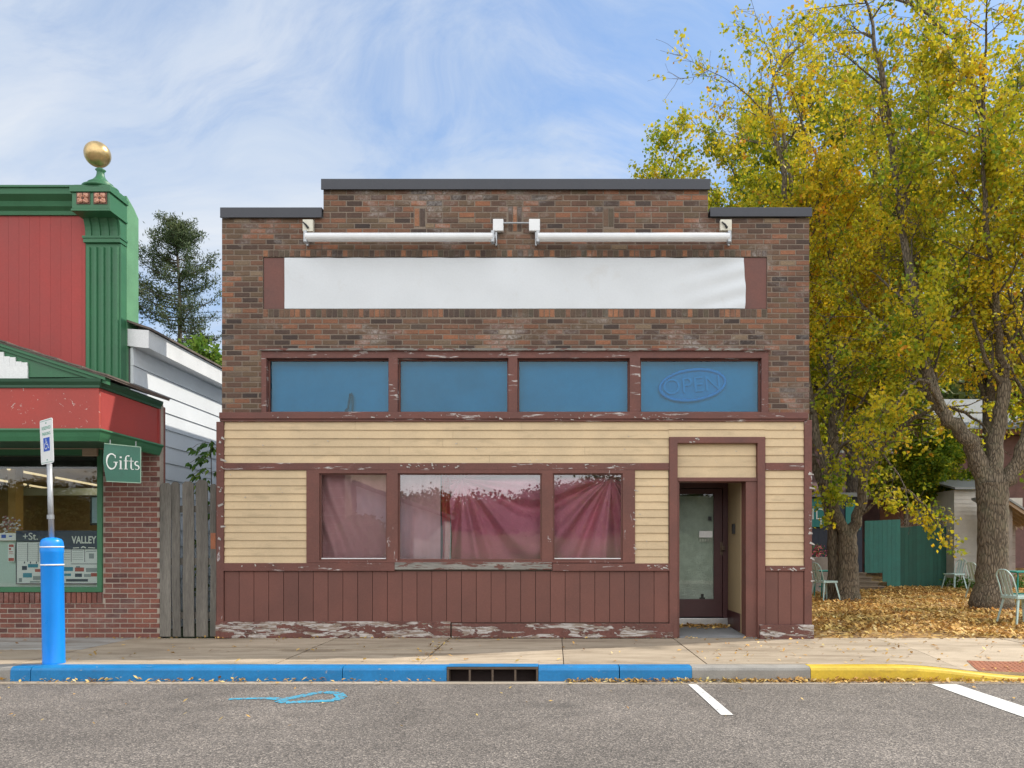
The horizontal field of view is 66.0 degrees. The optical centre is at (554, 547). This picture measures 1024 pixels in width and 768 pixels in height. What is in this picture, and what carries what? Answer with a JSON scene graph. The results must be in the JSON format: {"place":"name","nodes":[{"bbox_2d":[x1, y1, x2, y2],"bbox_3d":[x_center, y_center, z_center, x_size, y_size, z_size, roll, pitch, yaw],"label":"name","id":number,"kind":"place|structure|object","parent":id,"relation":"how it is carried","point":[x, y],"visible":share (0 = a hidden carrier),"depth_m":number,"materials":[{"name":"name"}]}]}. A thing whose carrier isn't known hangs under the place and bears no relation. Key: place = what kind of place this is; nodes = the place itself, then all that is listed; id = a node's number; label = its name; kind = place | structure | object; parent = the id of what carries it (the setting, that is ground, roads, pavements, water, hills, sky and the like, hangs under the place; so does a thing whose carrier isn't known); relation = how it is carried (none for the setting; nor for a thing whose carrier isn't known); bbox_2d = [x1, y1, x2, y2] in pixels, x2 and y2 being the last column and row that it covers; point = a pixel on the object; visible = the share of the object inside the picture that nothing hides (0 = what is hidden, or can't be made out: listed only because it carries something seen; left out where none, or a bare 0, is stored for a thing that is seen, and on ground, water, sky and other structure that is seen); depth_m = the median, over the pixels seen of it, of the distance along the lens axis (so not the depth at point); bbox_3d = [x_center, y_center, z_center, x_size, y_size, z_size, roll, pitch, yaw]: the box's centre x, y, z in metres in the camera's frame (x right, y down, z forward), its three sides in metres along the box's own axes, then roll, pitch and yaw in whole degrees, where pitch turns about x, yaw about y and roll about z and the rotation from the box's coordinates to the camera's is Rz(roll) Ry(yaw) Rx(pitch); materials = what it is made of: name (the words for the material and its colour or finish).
{"place":"outdoors","nodes":[
{"label":"outdoors","id":0,"kind":"place"},
{"bbox_2d":[150,312,180,312],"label":"overhead wire","id":1,"kind":"object","parent":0,"point":[165,312],"visible":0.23,"depth_m":46.50,"materials":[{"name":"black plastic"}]},
{"bbox_2d":[139,317,221,317],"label":"overhead wire","id":2,"kind":"object","parent":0,"point":[195,317],"visible":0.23,"depth_m":46.49,"materials":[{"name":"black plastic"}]},
{"bbox_2d":[166,621,214,637],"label":"lot ground","id":3,"kind":"structure","parent":0,"point":[195,633],"depth_m":11.20,"materials":[{"name":"grey"}]},
{"bbox_2d":[0,141,169,637],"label":"gift shop","id":4,"kind":"structure","parent":3,"relation":"on","point":[69,281],"depth_m":10.49,"materials":[{"name":"red wood"}]},
{"bbox_2d":[0,533,15,540],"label":"window plaque","id":5,"kind":"object","parent":4,"relation":"attached to","point":[7,536],"depth_m":10.63,"materials":[{"name":"white paper"}]},
{"bbox_2d":[0,515,22,532],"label":"flower bunch","id":6,"kind":"object","parent":4,"relation":"in","point":[13,523],"visible":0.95,"depth_m":10.88,"materials":[{"name":"white plant"}]},
{"bbox_2d":[7,469,46,476],"bbox_3d":[-9.453,-1.350,14.153,0.044,0.038,1.407,0,0,-9],"label":"ceiling tube","id":7,"kind":"object","parent":4,"relation":"attached to","point":[32,473],"visible":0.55,"depth_m":14.30,"materials":[{"name":"beige plastic"}]},
{"bbox_2d":[0,456,96,468],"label":"rolled awning","id":8,"kind":"object","parent":4,"relation":"attached to","point":[59,462],"depth_m":10.60,"materials":[{"name":"fabric"}]},
{"bbox_2d":[0,541,96,586],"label":"backing board","id":9,"kind":"object","parent":4,"relation":"in","point":[7,574],"visible":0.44,"depth_m":10.70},
{"bbox_2d":[8,544,14,561],"bbox_3d":[-7.353,0.062,10.651,0.089,0.243,0.006,0,0,0],"label":"window notice","id":10,"kind":"object","parent":9,"relation":"attached to","point":[11,552],"depth_m":10.65,"materials":[{"name":"white paper"}]},
{"bbox_2d":[0,449,102,591],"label":"shop window","id":11,"kind":"structure","parent":4,"relation":"in","point":[99,588],"depth_m":10.47,"materials":[{"name":"green paint"}]},
{"bbox_2d":[16,541,96,583],"bbox_3d":[-6.741,0.200,10.662,1.110,0.575,0.012,0,0,0],"label":"poster","id":12,"kind":"object","parent":4,"relation":"attached to","point":[80,566],"visible":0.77,"depth_m":10.66,"materials":[{"name":"white paper"}]},
{"bbox_2d":[16,531,96,548],"bbox_3d":[-6.729,-0.111,10.641,1.108,0.249,0.008,0,0,0],"label":"banner","id":13,"kind":"object","parent":4,"relation":"attached to","point":[79,539],"visible":0.99,"depth_m":10.64,"materials":[{"name":"paper"}]},
{"bbox_2d":[55,477,96,485],"bbox_3d":[-9.712,-1.350,16.042,0.044,0.038,1.903,0,0,-9],"label":"ceiling tube","id":14,"kind":"object","parent":4,"relation":"attached to","point":[71,480],"visible":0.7,"depth_m":15.88,"materials":[{"name":"beige plastic"}]},
{"bbox_2d":[90,495,96,524],"bbox_3d":[-6.430,-0.527,11.010,0.120,0.412,0.040,0,0,0],"label":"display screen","id":15,"kind":"object","parent":4,"relation":"attached to","point":[93,509],"visible":0.56,"depth_m":11.00,"materials":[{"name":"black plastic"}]},
{"bbox_2d":[103,440,140,482],"bbox_3d":[-5.069,-1.012,9.224,0.392,0.496,0.029,0,0,-28],"label":"hanging sign","id":16,"kind":"object","parent":4,"relation":"hanging from","point":[121,463],"visible":1,"depth_m":9.22,"materials":[{"name":"wood"}]},
{"bbox_2d":[127,320,221,628],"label":"white sided wing","id":17,"kind":"structure","parent":3,"relation":"on","point":[186,381],"depth_m":11.98,"materials":[{"name":"white wood"}]},
{"bbox_2d":[139,211,221,353],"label":"pine tree","id":18,"kind":"object","parent":3,"relation":"on","point":[179,237],"visible":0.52,"depth_m":49.98,"materials":[{"name":"green plant"}]},
{"bbox_2d":[160,480,215,637],"bbox_3d":[-4.887,0.147,10.548,0.761,2.107,0.144,0,0,0],"label":"picket fence","id":19,"kind":"object","parent":3,"relation":"on","point":[171,509],"visible":1,"depth_m":10.48,"materials":[{"name":"grey wood"}]},
{"bbox_2d":[178,332,221,365],"bbox_3d":[-17.043,-4.755,41.037,6.345,12.111,6.979,0,0,40],"label":"deciduous tree","id":20,"kind":"object","parent":3,"relation":"on","point":[215,356],"visible":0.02,"depth_m":38.81,"materials":[{"name":"green plant"}]},
{"bbox_2d":[185,441,215,595],"bbox_3d":[-5.001,-0.157,11.401,0.666,2.814,0.378,0,0,0],"label":"sapling","id":21,"kind":"object","parent":3,"relation":"on","point":[201,460],"visible":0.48,"depth_m":11.38,"materials":[{"name":"green plant"}]},
{"bbox_2d":[216,179,814,638],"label":"storefront building","id":22,"kind":"structure","parent":3,"relation":"on","point":[546,395],"depth_m":10.48,"materials":[{"name":"brick"}]},
{"bbox_2d":[269,360,388,411],"bbox_3d":[-3.027,-2.168,10.613,1.625,0.715,0.115,0,0,0],"label":"transom window","id":23,"kind":"structure","parent":22,"relation":"in","point":[294,385],"depth_m":10.66,"materials":[{"name":"blue glass"}]},
{"bbox_2d":[344,393,353,411],"bbox_3d":[-2.779,-1.968,10.622,0.126,0.259,0.033,0,0,6],"label":"cable","id":24,"kind":"object","parent":22,"relation":"attached to","point":[352,400],"visible":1,"depth_m":10.61,"materials":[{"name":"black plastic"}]},
{"bbox_2d":[320,474,386,559],"bbox_3d":[-2.680,-0.412,10.503,0.895,1.154,0.054,0,0,0],"label":"display window","id":25,"kind":"structure","parent":22,"relation":"in","point":[321,558],"depth_m":10.48,"materials":[{"name":"red paint"}]},
{"bbox_2d":[323,475,385,557],"bbox_3d":[-2.724,-0.418,10.670,1.052,1.241,0.070,0,0,0],"label":"curtain","id":26,"kind":"object","parent":22,"relation":"hanging from","point":[354,516],"visible":0.77,"depth_m":10.67,"materials":[{"name":"pink fabric"}]},
{"bbox_2d":[303,219,528,246],"bbox_3d":[-1.844,-4.174,10.366,2.999,0.370,0.253,0,0,0],"label":"sign light","id":27,"kind":"object","parent":22,"relation":"attached to","point":[309,235],"visible":1,"depth_m":10.25,"materials":[{"name":"white metal"}]},
{"bbox_2d":[400,475,440,558],"bbox_3d":[-1.861,-0.418,10.670,0.620,1.241,0.024,0,0,0],"label":"curtain","id":28,"kind":"object","parent":22,"relation":"hanging from","point":[420,516],"visible":0.74,"depth_m":10.67,"materials":[{"name":"pink fabric"}]},
{"bbox_2d":[441,475,449,558],"bbox_3d":[-1.475,-0.418,10.630,0.117,1.241,0.040,0,0,0],"label":"curtain","id":29,"kind":"object","parent":22,"relation":"hanging from","point":[445,498],"visible":0.9,"depth_m":10.63,"materials":[{"name":"white fabric"}]},
{"bbox_2d":[399,360,507,411],"bbox_3d":[-1.357,-2.168,10.613,1.471,0.715,0.115,0,0,0],"label":"transom window","id":30,"kind":"structure","parent":22,"relation":"in","point":[424,385],"depth_m":10.66,"materials":[{"name":"blue glass"}]},
{"bbox_2d":[398,474,540,559],"bbox_3d":[-1.132,-0.412,10.505,1.904,1.154,0.050,0,0,0],"label":"display window","id":31,"kind":"structure","parent":22,"relation":"in","point":[398,474],"depth_m":10.48,"materials":[{"name":"red paint"}]},
{"bbox_2d":[306,470,634,562],"bbox_3d":[-1.119,-0.419,10.525,4.363,1.232,0.149,0,0,0],"label":"display window frame","id":32,"kind":"structure","parent":22,"relation":"in","point":[312,476],"depth_m":10.45,"materials":[{"name":"red paint"}]},
{"bbox_2d":[284,258,745,308],"bbox_3d":[-0.532,-3.532,10.498,6.149,0.680,0.023,0,0,0],"label":"sign cover sheet","id":33,"kind":"object","parent":22,"relation":"attached to","point":[512,283],"visible":1,"depth_m":10.50,"materials":[{"name":"white fabric"}]},
{"bbox_2d":[449,475,620,558],"bbox_3d":[-0.230,-0.398,10.691,2.429,1.200,0.249,0,0,0],"label":"curtain","id":34,"kind":"object","parent":22,"relation":"hanging from","point":[495,516],"visible":0.88,"depth_m":10.67,"materials":[{"name":"pink fabric"}]},
{"bbox_2d":[518,360,628,411],"bbox_3d":[0.247,-2.168,10.613,1.491,0.715,0.115,0,0,0],"label":"transom window","id":35,"kind":"structure","parent":22,"relation":"in","point":[543,385],"depth_m":10.66,"materials":[{"name":"blue glass"}]},
{"bbox_2d":[553,474,621,559],"bbox_3d":[0.435,-0.412,10.503,0.921,1.154,0.054,0,0,0],"label":"display window","id":36,"kind":"structure","parent":22,"relation":"in","point":[553,474],"depth_m":10.48,"materials":[{"name":"red paint"}]},
{"bbox_2d":[529,219,731,246],"bbox_3d":[0.999,-4.174,10.366,2.687,0.370,0.253,0,0,0],"label":"sign light","id":37,"kind":"object","parent":22,"relation":"attached to","point":[725,225],"visible":1,"depth_m":10.25,"materials":[{"name":"white metal"}]},
{"bbox_2d":[658,368,726,401],"bbox_3d":[1.854,-2.198,10.619,0.920,0.459,0.041,0,0,0],"label":"open sign","id":38,"kind":"object","parent":22,"relation":"attached to","point":[692,384],"visible":1,"depth_m":10.63,"materials":[{"name":"blue plastic"}]},
{"bbox_2d":[679,496,712,598],"bbox_3d":[2.046,0.022,11.625,0.642,1.573,0.024,0,0,0],"label":"door paper","id":39,"kind":"object","parent":22,"relation":"hanging from","point":[695,566],"depth_m":11.62,"materials":[{"name":"white paper"}]},
{"bbox_2d":[640,360,759,411],"bbox_3d":[1.940,-2.168,10.613,1.611,0.715,0.115,0,0,0],"label":"transom window","id":40,"kind":"structure","parent":22,"relation":"in","point":[741,392],"depth_m":10.66,"materials":[{"name":"blue glass"}]},
{"bbox_2d":[679,489,724,616],"bbox_3d":[2.074,0.070,11.524,0.818,1.880,0.136,0,0,0],"label":"door","id":41,"kind":"structure","parent":22,"relation":"in","point":[687,607],"depth_m":11.55,"materials":[{"name":"brown wood"}]},
{"bbox_2d":[679,622,730,628],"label":"doorway leaves","id":42,"kind":"object","parent":22,"relation":"on","point":[721,625],"visible":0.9,"depth_m":11.32,"materials":[{"name":"brown plant"}]},
{"bbox_2d":[732,524,734,533],"bbox_3d":[2.517,-0.268,11.120,0.036,0.140,0.100,0,0,0],"label":"doorbell","id":43,"kind":"object","parent":22,"relation":"attached to","point":[733,528],"visible":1,"depth_m":11.07,"materials":[{"name":"black plastic"}]},
{"bbox_2d":[0,684,1023,767],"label":"road","id":44,"kind":"structure","parent":0,"point":[762,726],"depth_m":6.00,"materials":[{"name":"grey asphalt"}]},
{"bbox_2d":[229,691,347,702],"bbox_3d":[-2.377,1.352,7.048,0.991,0.005,0.522,0,0,-26],"label":"spray mark","id":45,"kind":"object","parent":44,"relation":"on","point":[338,696],"visible":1,"depth_m":7.08,"materials":[{"name":"blue paint"}]},
{"bbox_2d":[688,684,732,714],"bbox_3d":[1.380,1.349,7.080,0.100,0.005,1.402,0,0,-1],"label":"parking line","id":46,"kind":"object","parent":44,"relation":"on","point":[714,703],"visible":1,"depth_m":6.96,"materials":[{"name":"white paint"}]},
{"bbox_2d":[932,684,1023,716],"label":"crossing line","id":47,"kind":"object","parent":44,"relation":"on","point":[1008,706],"visible":1,"depth_m":7.08,"materials":[{"name":"white paint"}]},
{"bbox_2d":[0,636,1023,675],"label":"sidewalk","id":48,"kind":"structure","parent":0,"point":[958,653],"depth_m":9.18,"materials":[{"name":"beige concrete"}]},
{"bbox_2d":[39,538,65,664],"bbox_3d":[-5.236,0.545,8.210,0.238,1.310,0.221,0,0,0],"label":"bollard","id":49,"kind":"object","parent":48,"relation":"on","point":[51,551],"visible":1,"depth_m":8.13,"materials":[{"name":"blue plastic"}]},
{"bbox_2d":[40,418,54,537],"bbox_3d":[-5.263,-0.706,8.208,0.317,1.273,0.076,0,0,36],"label":"parking sign","id":50,"kind":"object","parent":49,"relation":"on","point":[46,442],"visible":1,"depth_m":8.19,"materials":[{"name":"metal"}]},
{"bbox_2d":[119,635,696,660],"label":"joint leaves","id":51,"kind":"object","parent":48,"relation":"on","point":[391,637],"visible":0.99,"depth_m":10.38,"materials":[{"name":"brown plant"}]},
{"bbox_2d":[967,660,1023,672],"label":"tactile plate","id":52,"kind":"object","parent":48,"relation":"on","point":[1013,666],"visible":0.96,"depth_m":8.55,"materials":[{"name":"concrete"}]},
{"bbox_2d":[0,0,1023,354],"label":"sky","id":53,"kind":"structure","parent":0,"point":[199,108],"materials":[{"name":"blue"}]},
{"bbox_2d":[538,639,1019,676],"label":"fallen leaves","id":54,"kind":"object","parent":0,"point":[563,658],"depth_m":9.26,"materials":[{"name":"plant"}]},
{"bbox_2d":[812,568,1023,638],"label":"garden ground","id":55,"kind":"structure","parent":0,"point":[876,576],"depth_m":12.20,"materials":[{"name":"yellow plant"}]},
{"bbox_2d":[627,48,853,391],"bbox_3d":[4.778,-5.891,24.251,7.304,14.382,9.143,0,0,12],"label":"deciduous tree","id":56,"kind":"object","parent":55,"relation":"on","point":[661,142],"visible":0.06,"depth_m":22.82,"materials":[{"name":"yellow plant"}]},
{"bbox_2d":[812,545,827,593],"bbox_3d":[7.178,0.567,21.494,0.739,1.366,0.661,0,0,0],"label":"flower planter","id":57,"kind":"object","parent":55,"relation":"on","point":[822,562],"visible":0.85,"depth_m":21.25,"materials":[{"name":"grey wood"}]},
{"bbox_2d":[812,570,827,596],"bbox_3d":[6.767,0.871,19.100,0.850,0.661,0.600,0,0,0],"label":"garden table","id":58,"kind":"object","parent":55,"relation":"on","point":[821,586],"visible":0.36,"depth_m":18.86,"materials":[{"name":"teal paint"}]},
{"bbox_2d":[812,562,840,600],"bbox_3d":[6.175,0.765,18.088,0.564,0.870,0.486,0,0,-20],"label":"metal chair","id":59,"kind":"object","parent":55,"relation":"on","point":[824,582],"visible":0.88,"depth_m":17.98,"materials":[{"name":"metal"}]},
{"bbox_2d":[714,57,951,555],"bbox_3d":[7.854,-6.386,24.105,8.514,15.372,7.328,0,0,-42],"label":"deciduous tree","id":60,"kind":"object","parent":55,"relation":"on","point":[845,400],"visible":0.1,"depth_m":22.36,"materials":[{"name":"yellow plant"}]},
{"bbox_2d":[649,0,1023,602],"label":"garden tree","id":61,"kind":"object","parent":55,"relation":"on","point":[824,184],"visible":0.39,"depth_m":17.76,"materials":[{"name":"yellow plant"}]},
{"bbox_2d":[812,493,868,571],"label":"dark outbuilding","id":62,"kind":"structure","parent":55,"relation":"on","point":[819,536],"depth_m":24.48,"materials":[{"name":"wood"}]},
{"bbox_2d":[812,499,823,526],"bbox_3d":[7.845,-1.089,24.411,1.068,0.871,0.038,0,0,0],"label":"teal sign","id":63,"kind":"object","parent":62,"relation":"attached to","point":[816,522],"visible":0.3,"depth_m":24.40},
{"bbox_2d":[812,406,918,575],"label":"plum house","id":64,"kind":"structure","parent":55,"relation":"on","point":[874,513],"depth_m":31.70,"materials":[{"name":"wood"}]},
{"bbox_2d":[794,39,940,492],"bbox_3d":[9.214,-8.079,26.986,7.015,18.759,7.894,0,0,0],"label":"deciduous tree","id":65,"kind":"object","parent":55,"relation":"on","point":[852,484],"visible":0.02,"depth_m":25.81,"materials":[{"name":"yellow plant"}]},
{"bbox_2d":[859,572,884,589],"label":"wooden steps","id":66,"kind":"structure","parent":55,"relation":"on","point":[865,582],"depth_m":23.10,"materials":[{"name":"brown wood"}]},
{"bbox_2d":[864,519,899,586],"bbox_3d":[10.266,0.193,24.715,1.118,2.173,0.070,0,0,0],"label":"gate screen","id":67,"kind":"object","parent":55,"relation":"on","point":[882,545],"visible":0.88,"depth_m":24.68,"materials":[{"name":"teal wood"}]},
{"bbox_2d":[823,159,961,432],"bbox_3d":[14.905,-8.894,38.673,10.112,20.388,15.405,0,0,21],"label":"deciduous tree","id":68,"kind":"object","parent":55,"relation":"on","point":[925,399],"depth_m":36.34,"materials":[{"name":"yellow plant"}]},
{"bbox_2d":[768,0,1023,609],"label":"garden tree","id":69,"kind":"object","parent":55,"relation":"on","point":[962,288],"visible":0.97,"depth_m":15.13,"materials":[{"name":"yellow plant"}]},
{"bbox_2d":[867,409,973,525],"bbox_3d":[12.122,-1.858,26.460,3.720,6.316,4.503,0,0,41],"label":"deciduous tree","id":70,"kind":"object","parent":55,"relation":"on","point":[942,464],"visible":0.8,"depth_m":25.41,"materials":[{"name":"green plant"}]},
{"bbox_2d":[900,526,945,585],"bbox_3d":[11.683,0.260,24.964,1.871,2.080,0.173,0,0,0],"label":"board fence","id":71,"kind":"object","parent":55,"relation":"on","point":[922,562],"visible":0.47,"depth_m":24.88,"materials":[{"name":"teal wood"}]},
{"bbox_2d":[854,38,1023,455],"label":"deciduous tree","id":72,"kind":"object","parent":55,"relation":"on","point":[984,390],"visible":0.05,"depth_m":25.89,"materials":[{"name":"yellow plant"}]},
{"bbox_2d":[917,479,976,586],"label":"sided shed","id":73,"kind":"structure","parent":55,"relation":"on","point":[961,504],"depth_m":24.39,"materials":[{"name":"white wood"}]},
{"bbox_2d":[899,517,941,526],"bbox_3d":[11.755,-0.824,25.155,1.692,0.368,0.050,0,0,0],"label":"lattice","id":74,"kind":"object","parent":73,"relation":"attached to","point":[916,523],"visible":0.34,"depth_m":25.15,"materials":[{"name":"brown wood"}]},
{"bbox_2d":[941,559,966,588],"bbox_3d":[11.794,0.765,23.212,0.564,0.870,0.486,0,0,-20],"label":"metal chair","id":75,"kind":"object","parent":55,"relation":"on","point":[957,572],"visible":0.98,"depth_m":23.26,"materials":[{"name":"white metal"}]},
{"bbox_2d":[965,562,975,597],"bbox_3d":[10.087,0.765,18.692,0.563,0.870,0.486,0,0,-14],"label":"metal chair","id":76,"kind":"object","parent":55,"relation":"on","point":[972,571],"visible":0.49,"depth_m":18.71,"materials":[{"name":"metal"}]},
{"bbox_2d":[918,399,1023,567],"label":"grey roofed house","id":77,"kind":"structure","parent":55,"relation":"on","point":[1015,490],"depth_m":35.00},
{"bbox_2d":[922,211,1023,435],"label":"deciduous tree","id":78,"kind":"object","parent":55,"relation":"on","point":[1013,417],"visible":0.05,"depth_m":33.97,"materials":[{"name":"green plant"}]},
{"bbox_2d":[936,91,1023,477],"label":"deciduous tree","id":79,"kind":"object","parent":55,"relation":"on","point":[1016,370],"visible":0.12,"depth_m":26.32,"materials":[{"name":"yellow plant"}]},
{"bbox_2d":[939,573,1023,587],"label":"weeds","id":80,"kind":"object","parent":55,"relation":"on","point":[958,583],"visible":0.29,"depth_m":23.68,"materials":[{"name":"green plant"}]},
{"bbox_2d":[971,498,1023,586],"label":"lean to","id":81,"kind":"object","parent":55,"relation":"on","point":[1016,514],"visible":0.39,"depth_m":23.01,"materials":[{"name":"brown wood"}]},
{"bbox_2d":[995,569,1023,624],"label":"metal chair","id":82,"kind":"object","parent":55,"relation":"on","point":[1017,597],"visible":0.98,"depth_m":12.43,"materials":[{"name":"metal"}]},
{"bbox_2d":[1009,571,1023,594],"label":"garden table","id":83,"kind":"object","parent":55,"relation":"on","point":[1017,572],"visible":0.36,"depth_m":15.79,"materials":[{"name":"teal paint"}]},
{"label":"ground","id":84,"kind":"structure","parent":0,"visible":0},
{"bbox_2d":[0,664,21,680],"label":"kerb","id":85,"kind":"structure","parent":84,"relation":"on","point":[5,669],"depth_m":7.94,"materials":[{"name":"grey concrete"}]},
{"bbox_2d":[10,664,41,680],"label":"blue kerb","id":86,"kind":"structure","parent":84,"relation":"on","point":[22,672],"depth_m":7.94,"materials":[{"name":"paint"}]},
{"bbox_2d":[31,664,346,680],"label":"blue kerb","id":87,"kind":"structure","parent":84,"relation":"on","point":[197,672],"depth_m":7.94,"materials":[{"name":"paint"}]},
{"bbox_2d":[343,664,448,680],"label":"blue kerb","id":88,"kind":"structure","parent":84,"relation":"on","point":[392,672],"depth_m":7.94,"materials":[{"name":"paint"}]},
{"bbox_2d":[447,664,537,680],"bbox_3d":[-0.630,1.367,8.032,0.920,0.347,0.196,0,0,0],"label":"storm drain","id":89,"kind":"object","parent":84,"relation":"on","point":[492,672],"visible":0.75,"depth_m":8.10,"materials":[{"name":"metal"}]},
{"bbox_2d":[0,675,1023,683],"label":"gutter","id":90,"kind":"object","parent":84,"relation":"on","point":[429,682],"depth_m":7.86,"materials":[{"name":"grey concrete"}]},
{"bbox_2d":[538,664,618,680],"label":"blue kerb","id":91,"kind":"structure","parent":84,"relation":"on","point":[555,672],"depth_m":7.94,"materials":[{"name":"paint"}]},
{"bbox_2d":[618,664,691,680],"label":"blue kerb","id":92,"kind":"structure","parent":84,"relation":"on","point":[652,671],"depth_m":7.94,"materials":[{"name":"paint"}]},
{"bbox_2d":[689,664,810,680],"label":"kerb","id":93,"kind":"structure","parent":84,"relation":"on","point":[740,671],"depth_m":7.94,"materials":[{"name":"grey concrete"}]},
{"bbox_2d":[805,664,1023,680],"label":"yellow kerb","id":94,"kind":"structure","parent":84,"relation":"on","point":[845,671],"depth_m":7.94,"materials":[{"name":"paint"}]},
{"bbox_2d":[938,354,1023,398],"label":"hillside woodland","id":95,"kind":"object","parent":84,"relation":"on","point":[955,392],"visible":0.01,"depth_m":52.19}
]}

